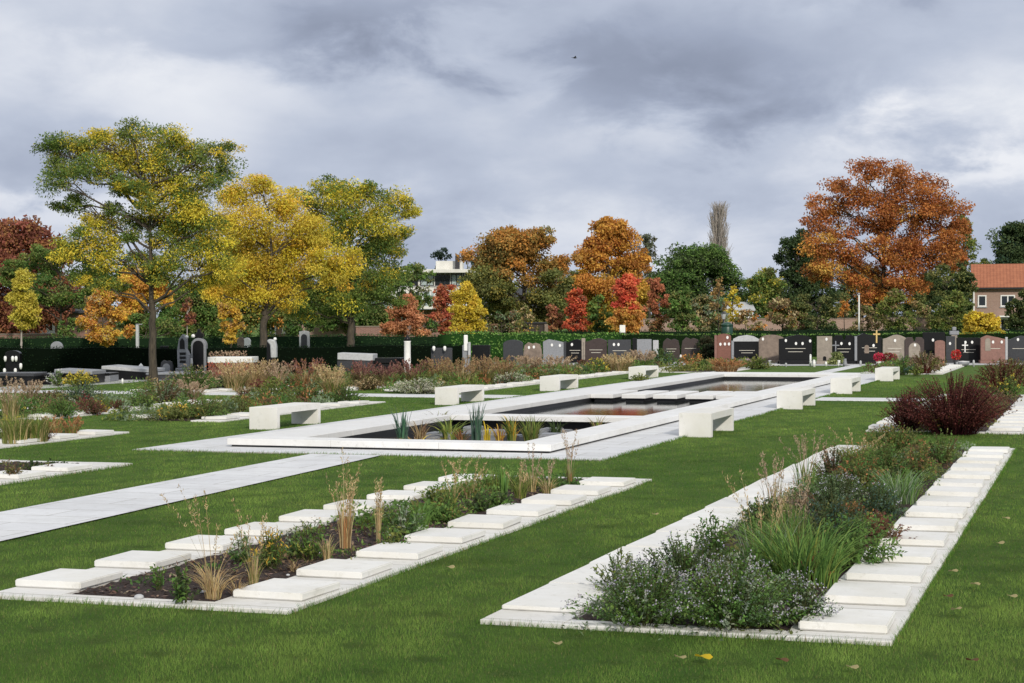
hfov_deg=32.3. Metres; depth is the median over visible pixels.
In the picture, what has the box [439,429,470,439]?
water plant
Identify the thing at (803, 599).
flowering shrub
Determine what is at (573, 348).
headstone
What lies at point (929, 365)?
twiggy shrub
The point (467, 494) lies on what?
grass clump
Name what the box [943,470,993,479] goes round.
memorial slab
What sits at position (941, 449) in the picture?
leafy perennial
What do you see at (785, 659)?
fallen leaf
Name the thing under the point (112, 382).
gravel path
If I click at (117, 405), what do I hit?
leafy perennial
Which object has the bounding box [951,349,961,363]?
potted flowers
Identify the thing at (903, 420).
barberry shrub
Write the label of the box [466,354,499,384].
grass clump
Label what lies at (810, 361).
candle lantern
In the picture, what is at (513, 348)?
headstone
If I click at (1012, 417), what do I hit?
memorial slab
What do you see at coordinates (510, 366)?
grass clump
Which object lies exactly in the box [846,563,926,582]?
memorial slab
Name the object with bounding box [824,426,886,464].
grass clump
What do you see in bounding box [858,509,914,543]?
leafy perennial
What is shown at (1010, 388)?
daisy clump
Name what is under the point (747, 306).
garden house
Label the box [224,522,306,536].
memorial slab
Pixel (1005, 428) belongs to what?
memorial slab
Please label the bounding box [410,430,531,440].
water
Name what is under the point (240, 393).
flowering plant
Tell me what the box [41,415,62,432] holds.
grass clump
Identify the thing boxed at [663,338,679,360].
headstone
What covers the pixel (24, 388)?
grass clump
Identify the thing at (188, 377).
flowering plant
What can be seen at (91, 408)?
flowering plant
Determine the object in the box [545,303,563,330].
maple tree
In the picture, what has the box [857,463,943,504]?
grass clump
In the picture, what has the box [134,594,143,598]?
pebble
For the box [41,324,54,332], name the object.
window
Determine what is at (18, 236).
copper tree
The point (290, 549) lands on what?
leafy perennial
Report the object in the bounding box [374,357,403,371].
ledger grave
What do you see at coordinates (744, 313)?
shrub tree
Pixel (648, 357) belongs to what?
grass clump
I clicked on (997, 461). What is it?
memorial slab
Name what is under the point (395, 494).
memorial slab
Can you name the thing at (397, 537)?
leafy perennial
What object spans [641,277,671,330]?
maple tree
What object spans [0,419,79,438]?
ground cover
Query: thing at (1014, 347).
headstone
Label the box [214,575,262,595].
grass clump
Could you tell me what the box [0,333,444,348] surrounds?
yew hedge
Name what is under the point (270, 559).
leafy perennial
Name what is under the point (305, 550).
leafy perennial
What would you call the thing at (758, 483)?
memorial slab
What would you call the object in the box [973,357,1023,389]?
twiggy shrub
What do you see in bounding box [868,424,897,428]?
memorial slab
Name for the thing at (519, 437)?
pool block
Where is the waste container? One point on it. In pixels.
(726, 327)
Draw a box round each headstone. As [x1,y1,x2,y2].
[3,350,21,371]
[51,341,62,347]
[161,360,173,370]
[237,337,243,346]
[244,338,250,346]
[299,331,309,347]
[431,346,451,370]
[472,345,489,371]
[503,340,522,361]
[523,342,541,361]
[542,339,563,362]
[564,339,583,362]
[581,338,606,362]
[608,340,630,361]
[632,338,635,355]
[637,339,651,359]
[653,340,658,353]
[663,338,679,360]
[680,337,699,360]
[714,334,730,359]
[731,335,758,359]
[759,335,782,362]
[777,335,812,363]
[816,336,831,363]
[832,335,855,363]
[854,330,881,363]
[882,335,905,361]
[905,337,923,359]
[922,332,945,361]
[935,340,944,362]
[945,336,954,362]
[956,338,979,362]
[979,335,1006,362]
[1005,336,1023,362]
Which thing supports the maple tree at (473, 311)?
on the lawn at (494, 550)
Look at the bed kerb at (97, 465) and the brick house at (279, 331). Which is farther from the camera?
the brick house at (279, 331)
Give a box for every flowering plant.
[73,396,108,414]
[151,402,203,418]
[161,363,223,390]
[232,386,261,398]
[388,377,450,393]
[493,373,502,382]
[499,372,533,382]
[584,357,609,372]
[678,352,703,362]
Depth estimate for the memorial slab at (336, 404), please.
40.55 m
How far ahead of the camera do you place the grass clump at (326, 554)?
14.31 m
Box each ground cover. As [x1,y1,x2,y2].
[0,386,203,417]
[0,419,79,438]
[0,458,66,469]
[101,387,359,422]
[109,524,408,591]
[120,365,358,392]
[249,356,548,391]
[312,463,583,532]
[374,354,665,392]
[561,440,975,640]
[659,354,763,371]
[860,355,946,372]
[894,383,1021,431]
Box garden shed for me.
[526,322,547,333]
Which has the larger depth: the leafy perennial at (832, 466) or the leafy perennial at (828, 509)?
the leafy perennial at (832, 466)
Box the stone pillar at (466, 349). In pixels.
[462,335,470,373]
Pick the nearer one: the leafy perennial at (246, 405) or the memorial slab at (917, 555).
the memorial slab at (917, 555)
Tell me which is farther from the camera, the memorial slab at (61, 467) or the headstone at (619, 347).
the headstone at (619, 347)
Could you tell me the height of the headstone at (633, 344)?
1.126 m
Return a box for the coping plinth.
[232,383,829,452]
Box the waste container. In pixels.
[721,322,732,334]
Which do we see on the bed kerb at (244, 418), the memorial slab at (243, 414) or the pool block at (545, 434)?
the memorial slab at (243, 414)
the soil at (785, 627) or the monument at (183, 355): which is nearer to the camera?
the soil at (785, 627)
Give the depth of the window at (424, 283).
150.41 m
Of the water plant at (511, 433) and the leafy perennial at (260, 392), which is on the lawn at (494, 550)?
the leafy perennial at (260, 392)
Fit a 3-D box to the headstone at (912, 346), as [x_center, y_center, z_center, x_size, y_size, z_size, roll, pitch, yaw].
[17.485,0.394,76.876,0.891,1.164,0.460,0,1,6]
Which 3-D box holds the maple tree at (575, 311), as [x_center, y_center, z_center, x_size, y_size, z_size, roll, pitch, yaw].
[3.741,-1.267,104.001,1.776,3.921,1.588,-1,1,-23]
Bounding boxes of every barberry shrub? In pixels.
[875,389,929,430]
[885,369,1017,434]
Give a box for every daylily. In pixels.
[392,500,439,529]
[497,464,509,498]
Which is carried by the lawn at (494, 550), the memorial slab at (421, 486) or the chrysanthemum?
the chrysanthemum
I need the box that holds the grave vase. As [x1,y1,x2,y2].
[843,358,846,366]
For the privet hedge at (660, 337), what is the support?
on the lawn at (494, 550)
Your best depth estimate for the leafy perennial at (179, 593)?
12.33 m
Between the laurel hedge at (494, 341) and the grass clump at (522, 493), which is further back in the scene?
the laurel hedge at (494, 341)
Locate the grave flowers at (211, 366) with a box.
[206,362,248,377]
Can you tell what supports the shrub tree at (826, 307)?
on the lawn at (494, 550)
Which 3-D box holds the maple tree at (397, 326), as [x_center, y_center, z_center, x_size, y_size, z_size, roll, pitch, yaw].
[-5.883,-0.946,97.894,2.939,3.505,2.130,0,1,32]
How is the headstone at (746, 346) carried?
on the grave path at (831, 365)
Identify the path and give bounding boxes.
[0,376,207,389]
[0,390,925,401]
[0,454,379,540]
[509,361,1020,365]
[819,365,863,372]
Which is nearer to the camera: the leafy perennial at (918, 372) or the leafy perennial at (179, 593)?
the leafy perennial at (179, 593)
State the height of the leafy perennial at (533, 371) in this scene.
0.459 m
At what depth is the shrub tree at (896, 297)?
107.65 m
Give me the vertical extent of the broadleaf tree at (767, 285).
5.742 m
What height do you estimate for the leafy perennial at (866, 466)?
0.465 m
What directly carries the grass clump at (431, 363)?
on the lawn at (494, 550)
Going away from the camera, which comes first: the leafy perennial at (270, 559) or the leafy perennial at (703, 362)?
the leafy perennial at (270, 559)
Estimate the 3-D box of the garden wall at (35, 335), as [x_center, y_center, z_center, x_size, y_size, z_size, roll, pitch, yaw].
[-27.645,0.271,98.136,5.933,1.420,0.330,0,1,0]
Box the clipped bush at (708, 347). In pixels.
[695,335,713,360]
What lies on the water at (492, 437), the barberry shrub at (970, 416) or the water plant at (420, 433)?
the water plant at (420, 433)
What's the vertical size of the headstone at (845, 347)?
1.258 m
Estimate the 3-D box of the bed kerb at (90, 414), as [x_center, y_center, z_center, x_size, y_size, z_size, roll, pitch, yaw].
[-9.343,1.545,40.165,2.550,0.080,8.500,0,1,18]
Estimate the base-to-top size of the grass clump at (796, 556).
0.492 m
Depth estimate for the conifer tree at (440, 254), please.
234.87 m
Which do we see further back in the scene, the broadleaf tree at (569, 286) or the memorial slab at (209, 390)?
the broadleaf tree at (569, 286)
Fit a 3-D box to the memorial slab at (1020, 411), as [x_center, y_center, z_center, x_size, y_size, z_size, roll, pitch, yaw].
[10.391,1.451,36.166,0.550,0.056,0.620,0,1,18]
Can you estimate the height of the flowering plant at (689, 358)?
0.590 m
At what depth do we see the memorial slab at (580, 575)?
13.36 m
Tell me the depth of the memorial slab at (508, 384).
52.37 m
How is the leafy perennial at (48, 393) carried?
on the lawn at (494, 550)
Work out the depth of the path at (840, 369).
68.39 m
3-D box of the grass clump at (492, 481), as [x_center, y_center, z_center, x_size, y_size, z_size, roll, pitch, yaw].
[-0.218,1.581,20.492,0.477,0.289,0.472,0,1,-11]
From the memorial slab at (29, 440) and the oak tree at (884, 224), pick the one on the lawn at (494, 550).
the oak tree at (884, 224)
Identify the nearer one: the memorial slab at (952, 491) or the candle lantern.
the memorial slab at (952, 491)
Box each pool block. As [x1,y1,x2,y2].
[425,431,451,438]
[455,433,471,438]
[463,425,483,432]
[481,429,505,434]
[501,434,523,440]
[538,432,560,437]
[539,427,563,433]
[549,429,572,432]
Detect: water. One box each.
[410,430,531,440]
[516,379,805,415]
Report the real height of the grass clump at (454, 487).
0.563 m
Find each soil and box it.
[0,461,79,470]
[74,477,583,601]
[147,401,336,420]
[576,448,966,630]
[669,367,737,371]
[913,395,1020,431]
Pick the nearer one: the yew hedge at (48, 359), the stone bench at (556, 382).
the stone bench at (556, 382)
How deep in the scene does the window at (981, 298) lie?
132.77 m
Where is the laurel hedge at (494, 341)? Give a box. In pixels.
[438,330,622,360]
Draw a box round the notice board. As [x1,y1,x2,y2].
[620,325,624,332]
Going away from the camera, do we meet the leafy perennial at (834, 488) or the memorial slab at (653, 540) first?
the memorial slab at (653, 540)
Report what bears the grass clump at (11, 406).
on the lawn at (494, 550)
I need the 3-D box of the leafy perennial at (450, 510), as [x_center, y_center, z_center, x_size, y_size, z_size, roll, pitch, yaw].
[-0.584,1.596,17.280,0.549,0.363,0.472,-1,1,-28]
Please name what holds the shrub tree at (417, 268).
on the lawn at (494, 550)
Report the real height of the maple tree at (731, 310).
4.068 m
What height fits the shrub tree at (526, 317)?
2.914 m
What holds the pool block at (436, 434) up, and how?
in the pool basin
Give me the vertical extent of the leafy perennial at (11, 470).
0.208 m
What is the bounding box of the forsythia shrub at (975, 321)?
[961,311,1005,333]
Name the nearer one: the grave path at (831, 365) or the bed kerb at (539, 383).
the bed kerb at (539, 383)
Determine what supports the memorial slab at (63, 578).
on the bed kerb at (248, 604)
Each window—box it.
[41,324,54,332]
[419,274,433,286]
[422,291,434,299]
[434,274,449,286]
[451,274,461,286]
[977,295,986,307]
[1000,295,1014,307]
[1000,318,1011,329]
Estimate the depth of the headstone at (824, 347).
77.37 m
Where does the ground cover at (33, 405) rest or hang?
on the soil
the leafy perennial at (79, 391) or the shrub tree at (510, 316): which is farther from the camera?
the shrub tree at (510, 316)
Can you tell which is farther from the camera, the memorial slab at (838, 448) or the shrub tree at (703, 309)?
the shrub tree at (703, 309)
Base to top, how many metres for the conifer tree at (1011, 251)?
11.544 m
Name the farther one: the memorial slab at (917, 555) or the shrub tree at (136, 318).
the shrub tree at (136, 318)
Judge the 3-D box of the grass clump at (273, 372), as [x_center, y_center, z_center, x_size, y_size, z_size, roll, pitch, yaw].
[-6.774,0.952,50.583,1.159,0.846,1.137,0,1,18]
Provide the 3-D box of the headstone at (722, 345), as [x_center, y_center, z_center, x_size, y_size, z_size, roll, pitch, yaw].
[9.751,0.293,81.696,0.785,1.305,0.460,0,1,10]
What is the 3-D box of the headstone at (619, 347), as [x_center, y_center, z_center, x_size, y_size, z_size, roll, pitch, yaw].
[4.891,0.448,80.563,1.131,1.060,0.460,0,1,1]
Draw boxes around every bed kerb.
[0,431,128,448]
[0,460,132,484]
[0,475,651,614]
[18,400,221,419]
[188,385,288,392]
[191,401,384,421]
[392,366,669,393]
[480,445,1013,645]
[658,364,779,372]
[861,366,963,374]
[865,394,1023,434]
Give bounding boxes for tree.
[0,214,83,333]
[0,243,121,335]
[4,267,42,347]
[29,116,250,383]
[51,317,82,337]
[75,287,135,346]
[81,265,179,336]
[106,265,175,338]
[116,312,191,338]
[163,282,242,337]
[179,297,196,334]
[197,172,367,346]
[197,253,301,336]
[216,285,246,347]
[282,172,422,346]
[282,299,316,336]
[318,267,401,335]
[379,293,431,336]
[383,262,436,325]
[412,317,439,336]
[427,283,456,334]
[430,247,451,268]
[446,280,488,333]
[455,225,582,330]
[484,309,522,335]
[512,304,539,332]
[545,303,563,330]
[553,269,590,331]
[562,287,592,331]
[570,216,658,331]
[587,293,613,331]
[604,272,646,334]
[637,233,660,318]
[641,275,661,318]
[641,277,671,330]
[644,241,750,318]
[666,287,700,331]
[684,293,729,331]
[707,201,733,301]
[709,277,729,330]
[724,285,743,323]
[733,266,787,317]
[733,309,767,329]
[764,296,807,330]
[772,228,849,317]
[790,291,850,329]
[794,156,975,316]
[837,262,909,317]
[837,296,850,329]
[848,304,882,330]
[872,288,917,329]
[896,276,969,317]
[907,300,933,329]
[923,261,978,330]
[930,290,971,330]
[940,215,992,311]
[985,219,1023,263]
[1003,288,1023,329]
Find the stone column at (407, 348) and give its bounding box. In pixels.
[404,334,410,369]
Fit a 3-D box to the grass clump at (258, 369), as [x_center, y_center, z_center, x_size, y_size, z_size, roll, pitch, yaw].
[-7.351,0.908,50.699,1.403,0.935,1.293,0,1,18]
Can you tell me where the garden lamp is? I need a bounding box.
[720,311,726,322]
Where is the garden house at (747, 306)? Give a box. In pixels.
[721,302,754,317]
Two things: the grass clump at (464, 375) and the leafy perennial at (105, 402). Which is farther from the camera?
the grass clump at (464, 375)
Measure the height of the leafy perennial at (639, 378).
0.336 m
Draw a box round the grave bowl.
[957,361,969,366]
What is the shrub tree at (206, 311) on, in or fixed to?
on the lawn at (494, 550)
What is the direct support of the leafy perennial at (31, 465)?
on the soil at (4, 465)
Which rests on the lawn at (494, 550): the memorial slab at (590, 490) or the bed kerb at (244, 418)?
the bed kerb at (244, 418)
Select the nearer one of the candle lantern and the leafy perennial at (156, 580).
the leafy perennial at (156, 580)
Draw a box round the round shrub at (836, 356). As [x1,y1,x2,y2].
[827,351,843,364]
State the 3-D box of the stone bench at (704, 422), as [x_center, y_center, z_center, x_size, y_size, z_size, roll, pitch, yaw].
[3.389,1.399,30.734,0.560,0.410,1.930,0,1,18]
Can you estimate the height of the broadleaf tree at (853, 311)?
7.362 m
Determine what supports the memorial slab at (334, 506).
on the bed kerb at (248, 604)
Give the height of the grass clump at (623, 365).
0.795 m
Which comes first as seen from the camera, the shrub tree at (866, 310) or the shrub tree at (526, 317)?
the shrub tree at (526, 317)
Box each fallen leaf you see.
[695,654,712,659]
[776,658,788,661]
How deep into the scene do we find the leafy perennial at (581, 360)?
70.63 m
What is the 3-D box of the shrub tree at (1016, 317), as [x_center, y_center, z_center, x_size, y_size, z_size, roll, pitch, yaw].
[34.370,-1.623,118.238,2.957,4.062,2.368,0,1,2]
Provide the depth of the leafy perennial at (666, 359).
74.78 m
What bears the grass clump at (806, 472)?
on the soil at (785, 627)
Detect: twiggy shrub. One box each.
[903,351,945,373]
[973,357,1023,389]
[995,357,1023,377]
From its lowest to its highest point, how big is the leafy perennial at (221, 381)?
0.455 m
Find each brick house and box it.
[1,293,109,337]
[262,284,357,336]
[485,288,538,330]
[971,264,1023,329]
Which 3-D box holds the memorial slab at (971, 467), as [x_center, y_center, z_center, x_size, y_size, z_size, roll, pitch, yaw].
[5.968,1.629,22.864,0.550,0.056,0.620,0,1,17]
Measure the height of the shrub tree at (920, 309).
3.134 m
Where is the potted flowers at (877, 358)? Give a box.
[873,352,884,364]
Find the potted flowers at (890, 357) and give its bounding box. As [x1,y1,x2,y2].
[882,352,894,363]
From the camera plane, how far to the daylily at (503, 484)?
19.06 m
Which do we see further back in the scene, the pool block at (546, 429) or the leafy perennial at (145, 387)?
the leafy perennial at (145, 387)
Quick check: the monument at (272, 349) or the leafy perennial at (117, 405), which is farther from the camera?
the monument at (272, 349)
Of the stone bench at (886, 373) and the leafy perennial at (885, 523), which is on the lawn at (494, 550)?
the stone bench at (886, 373)
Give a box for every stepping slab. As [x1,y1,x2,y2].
[590,390,637,400]
[622,390,668,401]
[653,391,698,401]
[685,391,732,401]
[716,391,755,398]
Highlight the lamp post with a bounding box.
[858,293,859,330]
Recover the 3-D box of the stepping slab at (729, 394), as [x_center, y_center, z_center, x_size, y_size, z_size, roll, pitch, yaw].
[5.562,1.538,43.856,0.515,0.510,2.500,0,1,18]
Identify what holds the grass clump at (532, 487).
on the soil at (142, 589)
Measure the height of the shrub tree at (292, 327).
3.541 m
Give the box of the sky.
[0,0,1023,321]
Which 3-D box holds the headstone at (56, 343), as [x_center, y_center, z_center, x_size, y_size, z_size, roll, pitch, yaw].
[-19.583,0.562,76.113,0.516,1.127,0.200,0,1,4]
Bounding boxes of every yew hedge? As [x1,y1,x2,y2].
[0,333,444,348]
[0,343,463,374]
[475,327,1023,335]
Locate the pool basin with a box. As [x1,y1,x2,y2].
[341,377,819,438]
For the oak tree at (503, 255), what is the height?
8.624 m
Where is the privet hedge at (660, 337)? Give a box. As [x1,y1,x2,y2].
[621,331,1023,356]
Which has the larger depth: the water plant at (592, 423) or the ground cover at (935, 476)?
the water plant at (592, 423)
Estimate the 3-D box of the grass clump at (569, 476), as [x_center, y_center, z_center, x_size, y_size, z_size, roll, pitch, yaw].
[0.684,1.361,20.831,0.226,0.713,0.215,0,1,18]
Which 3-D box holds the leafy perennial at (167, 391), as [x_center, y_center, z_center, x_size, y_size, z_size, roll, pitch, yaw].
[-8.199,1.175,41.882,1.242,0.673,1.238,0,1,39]
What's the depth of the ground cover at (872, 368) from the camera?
65.61 m
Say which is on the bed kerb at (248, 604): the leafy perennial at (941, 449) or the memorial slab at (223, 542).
the memorial slab at (223, 542)
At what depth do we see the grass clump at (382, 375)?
52.40 m
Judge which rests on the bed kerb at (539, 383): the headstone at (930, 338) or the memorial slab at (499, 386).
the memorial slab at (499, 386)
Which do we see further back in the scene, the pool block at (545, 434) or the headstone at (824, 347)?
the headstone at (824, 347)
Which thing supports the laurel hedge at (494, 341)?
on the lawn at (494, 550)
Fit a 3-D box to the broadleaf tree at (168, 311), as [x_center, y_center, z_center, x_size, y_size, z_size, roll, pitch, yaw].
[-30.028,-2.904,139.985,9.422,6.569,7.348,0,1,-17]
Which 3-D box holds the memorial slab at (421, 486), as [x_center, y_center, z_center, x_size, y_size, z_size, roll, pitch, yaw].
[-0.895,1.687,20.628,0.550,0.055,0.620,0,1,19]
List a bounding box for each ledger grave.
[0,372,46,385]
[42,373,66,384]
[54,368,105,383]
[101,365,164,379]
[105,372,118,381]
[146,371,200,379]
[208,356,257,377]
[337,352,376,373]
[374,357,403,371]
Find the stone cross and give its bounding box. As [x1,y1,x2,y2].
[949,327,958,354]
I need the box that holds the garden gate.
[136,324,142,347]
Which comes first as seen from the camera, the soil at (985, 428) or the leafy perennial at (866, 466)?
the leafy perennial at (866, 466)
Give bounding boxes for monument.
[175,334,191,370]
[190,329,207,375]
[266,337,276,374]
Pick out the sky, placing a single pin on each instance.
(664, 111)
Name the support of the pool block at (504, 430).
in the pool basin
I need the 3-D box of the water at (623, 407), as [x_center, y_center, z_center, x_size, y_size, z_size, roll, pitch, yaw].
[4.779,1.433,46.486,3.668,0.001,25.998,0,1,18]
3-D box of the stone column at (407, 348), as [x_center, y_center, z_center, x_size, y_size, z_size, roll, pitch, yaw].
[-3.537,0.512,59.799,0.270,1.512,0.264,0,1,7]
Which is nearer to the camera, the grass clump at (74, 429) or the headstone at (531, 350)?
the grass clump at (74, 429)
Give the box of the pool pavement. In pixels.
[132,373,874,460]
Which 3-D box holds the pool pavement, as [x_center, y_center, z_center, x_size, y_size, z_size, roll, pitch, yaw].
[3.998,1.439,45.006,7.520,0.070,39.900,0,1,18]
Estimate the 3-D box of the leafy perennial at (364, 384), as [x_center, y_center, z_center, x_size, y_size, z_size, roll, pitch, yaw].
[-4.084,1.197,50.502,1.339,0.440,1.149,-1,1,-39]
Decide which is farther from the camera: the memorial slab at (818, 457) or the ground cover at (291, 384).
the ground cover at (291, 384)
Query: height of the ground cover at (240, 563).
0.183 m
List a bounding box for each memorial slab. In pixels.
[0,438,40,443]
[0,470,45,478]
[15,568,122,589]
[28,413,60,417]
[31,463,91,471]
[47,433,78,438]
[70,410,89,414]
[77,429,113,434]
[94,550,190,568]
[124,414,154,418]
[165,535,253,550]
[199,389,218,391]
[201,415,239,418]
[213,388,231,390]
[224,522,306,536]
[227,412,248,416]
[233,578,339,600]
[279,509,354,522]
[296,559,392,578]
[320,402,349,405]
[323,499,392,510]
[338,400,368,403]
[356,542,442,559]
[367,490,431,500]
[403,481,457,490]
[404,528,485,543]
[438,473,494,481]
[448,514,521,528]
[484,384,506,387]
[486,503,556,516]
[495,383,518,385]
[502,583,609,612]
[509,382,529,384]
[521,494,586,505]
[549,563,657,585]
[551,485,611,495]
[579,477,635,486]
[589,546,684,566]
[626,531,716,550]
[656,518,738,534]
[682,507,752,520]
[705,497,769,508]
[728,486,791,497]
[749,478,797,490]
[767,472,815,478]
[781,464,824,471]
[799,459,838,464]
[799,607,895,633]
[807,453,848,458]
[820,447,857,452]
[824,583,911,605]
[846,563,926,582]
[861,546,936,563]
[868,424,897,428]
[876,420,895,423]
[880,531,948,546]
[894,517,958,531]
[905,505,967,518]
[916,495,974,507]
[926,486,980,497]
[934,478,984,487]
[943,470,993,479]
[950,463,996,471]
[956,457,1001,464]
[962,451,1003,458]
[969,446,1009,452]
[989,426,1021,430]
[993,422,1023,427]
[997,419,1023,422]
[999,416,1023,418]
[1002,413,1023,415]
[1006,410,1023,412]
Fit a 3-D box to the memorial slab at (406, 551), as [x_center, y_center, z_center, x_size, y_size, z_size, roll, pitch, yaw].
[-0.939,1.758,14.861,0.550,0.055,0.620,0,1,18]
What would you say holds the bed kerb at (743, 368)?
on the lawn at (494, 550)
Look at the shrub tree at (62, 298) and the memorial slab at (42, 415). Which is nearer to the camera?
the memorial slab at (42, 415)
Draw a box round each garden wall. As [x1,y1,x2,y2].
[0,333,64,337]
[355,326,454,336]
[639,318,951,331]
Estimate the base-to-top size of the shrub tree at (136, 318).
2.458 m
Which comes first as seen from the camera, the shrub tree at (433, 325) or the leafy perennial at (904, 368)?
the leafy perennial at (904, 368)
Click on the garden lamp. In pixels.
(723, 314)
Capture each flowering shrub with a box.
[560,555,731,627]
[619,529,763,594]
[658,550,843,629]
[769,566,839,624]
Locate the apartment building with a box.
[371,256,481,330]
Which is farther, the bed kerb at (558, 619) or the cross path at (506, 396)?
the cross path at (506, 396)
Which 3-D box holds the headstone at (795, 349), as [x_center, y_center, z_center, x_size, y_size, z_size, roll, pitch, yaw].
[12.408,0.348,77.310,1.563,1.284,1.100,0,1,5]
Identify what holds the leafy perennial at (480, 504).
on the soil at (142, 589)
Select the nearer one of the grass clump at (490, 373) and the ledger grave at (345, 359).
the grass clump at (490, 373)
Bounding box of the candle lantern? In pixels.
[809,354,811,366]
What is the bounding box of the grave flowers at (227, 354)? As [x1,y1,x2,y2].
[209,350,246,356]
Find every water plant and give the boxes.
[387,434,466,439]
[390,406,413,438]
[399,419,433,438]
[426,418,470,438]
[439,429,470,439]
[466,403,485,440]
[482,421,490,440]
[483,423,509,440]
[499,415,519,440]
[514,415,546,440]
[545,419,569,432]
[587,415,609,426]
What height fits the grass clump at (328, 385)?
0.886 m
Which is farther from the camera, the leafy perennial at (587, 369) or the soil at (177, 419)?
the leafy perennial at (587, 369)
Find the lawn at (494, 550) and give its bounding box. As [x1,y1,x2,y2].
[0,322,1023,682]
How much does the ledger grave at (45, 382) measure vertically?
0.345 m
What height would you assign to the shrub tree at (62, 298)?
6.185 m
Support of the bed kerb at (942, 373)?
on the lawn at (494, 550)
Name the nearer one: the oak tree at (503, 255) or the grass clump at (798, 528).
the grass clump at (798, 528)
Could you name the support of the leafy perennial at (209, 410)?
on the soil at (177, 419)
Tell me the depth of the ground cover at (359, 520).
19.51 m
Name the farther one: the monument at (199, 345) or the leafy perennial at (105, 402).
the monument at (199, 345)
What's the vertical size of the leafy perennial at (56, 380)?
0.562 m
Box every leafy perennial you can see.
[3,465,25,474]
[15,460,43,469]
[26,389,75,402]
[33,397,85,417]
[45,368,66,385]
[50,379,113,403]
[99,399,110,411]
[105,399,131,410]
[125,394,155,409]
[132,385,160,395]
[138,377,187,402]
[149,564,166,590]
[168,560,201,603]
[181,398,230,418]
[212,405,238,414]
[215,375,225,387]
[224,397,263,411]
[226,531,254,562]
[231,383,294,400]
[246,526,291,569]
[278,383,330,401]
[282,530,298,558]
[287,517,330,560]
[327,384,366,401]
[347,376,385,389]
[371,501,427,536]
[377,524,410,543]
[412,483,462,509]
[421,488,474,522]
[462,488,495,513]
[482,487,516,507]
[516,367,549,378]
[571,358,592,365]
[573,365,595,373]
[586,547,641,590]
[629,372,650,380]
[651,348,682,364]
[682,509,743,559]
[690,358,710,368]
[715,545,785,581]
[727,495,818,533]
[741,356,782,368]
[792,491,874,542]
[793,555,839,584]
[794,468,871,504]
[809,443,858,480]
[809,509,906,571]
[820,451,898,487]
[842,421,938,452]
[843,499,873,518]
[846,479,907,519]
[853,436,920,475]
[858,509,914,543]
[890,355,913,374]
[890,440,943,481]
[908,363,923,375]
[917,428,960,465]
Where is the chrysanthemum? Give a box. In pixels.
[61,369,98,385]
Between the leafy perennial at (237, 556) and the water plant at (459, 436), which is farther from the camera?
the water plant at (459, 436)
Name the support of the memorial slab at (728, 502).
on the bed kerb at (558, 619)
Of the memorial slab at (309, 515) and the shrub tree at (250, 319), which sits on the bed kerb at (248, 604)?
the memorial slab at (309, 515)
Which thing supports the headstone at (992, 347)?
on the grave path at (831, 365)
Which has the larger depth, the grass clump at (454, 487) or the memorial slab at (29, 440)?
the memorial slab at (29, 440)
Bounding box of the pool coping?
[227,372,860,450]
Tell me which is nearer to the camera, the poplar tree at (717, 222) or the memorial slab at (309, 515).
the memorial slab at (309, 515)
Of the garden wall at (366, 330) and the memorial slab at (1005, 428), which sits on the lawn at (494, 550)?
the garden wall at (366, 330)
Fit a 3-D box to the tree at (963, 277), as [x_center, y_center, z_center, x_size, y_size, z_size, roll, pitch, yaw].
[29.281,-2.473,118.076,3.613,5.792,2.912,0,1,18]
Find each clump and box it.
[0,376,23,420]
[0,407,39,443]
[12,412,56,441]
[14,378,44,404]
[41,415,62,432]
[60,414,83,433]
[160,483,261,599]
[175,379,210,399]
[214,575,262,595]
[215,359,252,390]
[233,498,267,584]
[235,358,277,388]
[259,361,294,386]
[273,560,312,571]
[283,357,328,388]
[312,362,352,396]
[316,535,341,559]
[326,447,361,548]
[346,360,381,384]
[365,362,400,386]
[373,477,383,541]
[391,358,431,380]
[417,356,454,379]
[437,455,471,502]
[439,357,483,384]
[447,455,487,498]
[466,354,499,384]
[473,466,515,490]
[486,354,520,380]
[502,462,533,498]
[511,354,544,368]
[516,442,541,491]
[534,355,577,369]
[534,459,563,493]
[561,429,578,483]
[602,351,639,370]
[626,349,656,365]
[706,357,746,371]
[707,514,898,588]
[722,469,807,573]
[751,472,826,551]
[756,451,784,510]
[779,430,836,487]
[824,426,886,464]
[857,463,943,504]
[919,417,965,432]
[989,373,1022,396]
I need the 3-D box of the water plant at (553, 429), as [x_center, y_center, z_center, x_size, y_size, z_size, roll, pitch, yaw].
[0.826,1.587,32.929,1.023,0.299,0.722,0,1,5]
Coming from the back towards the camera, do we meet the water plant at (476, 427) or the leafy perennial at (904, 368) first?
the leafy perennial at (904, 368)
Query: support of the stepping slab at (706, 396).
on the pool basin
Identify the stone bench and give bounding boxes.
[249,402,320,429]
[435,385,483,404]
[540,374,577,390]
[629,366,657,378]
[679,407,733,437]
[777,387,814,409]
[830,376,860,393]
[875,367,899,380]

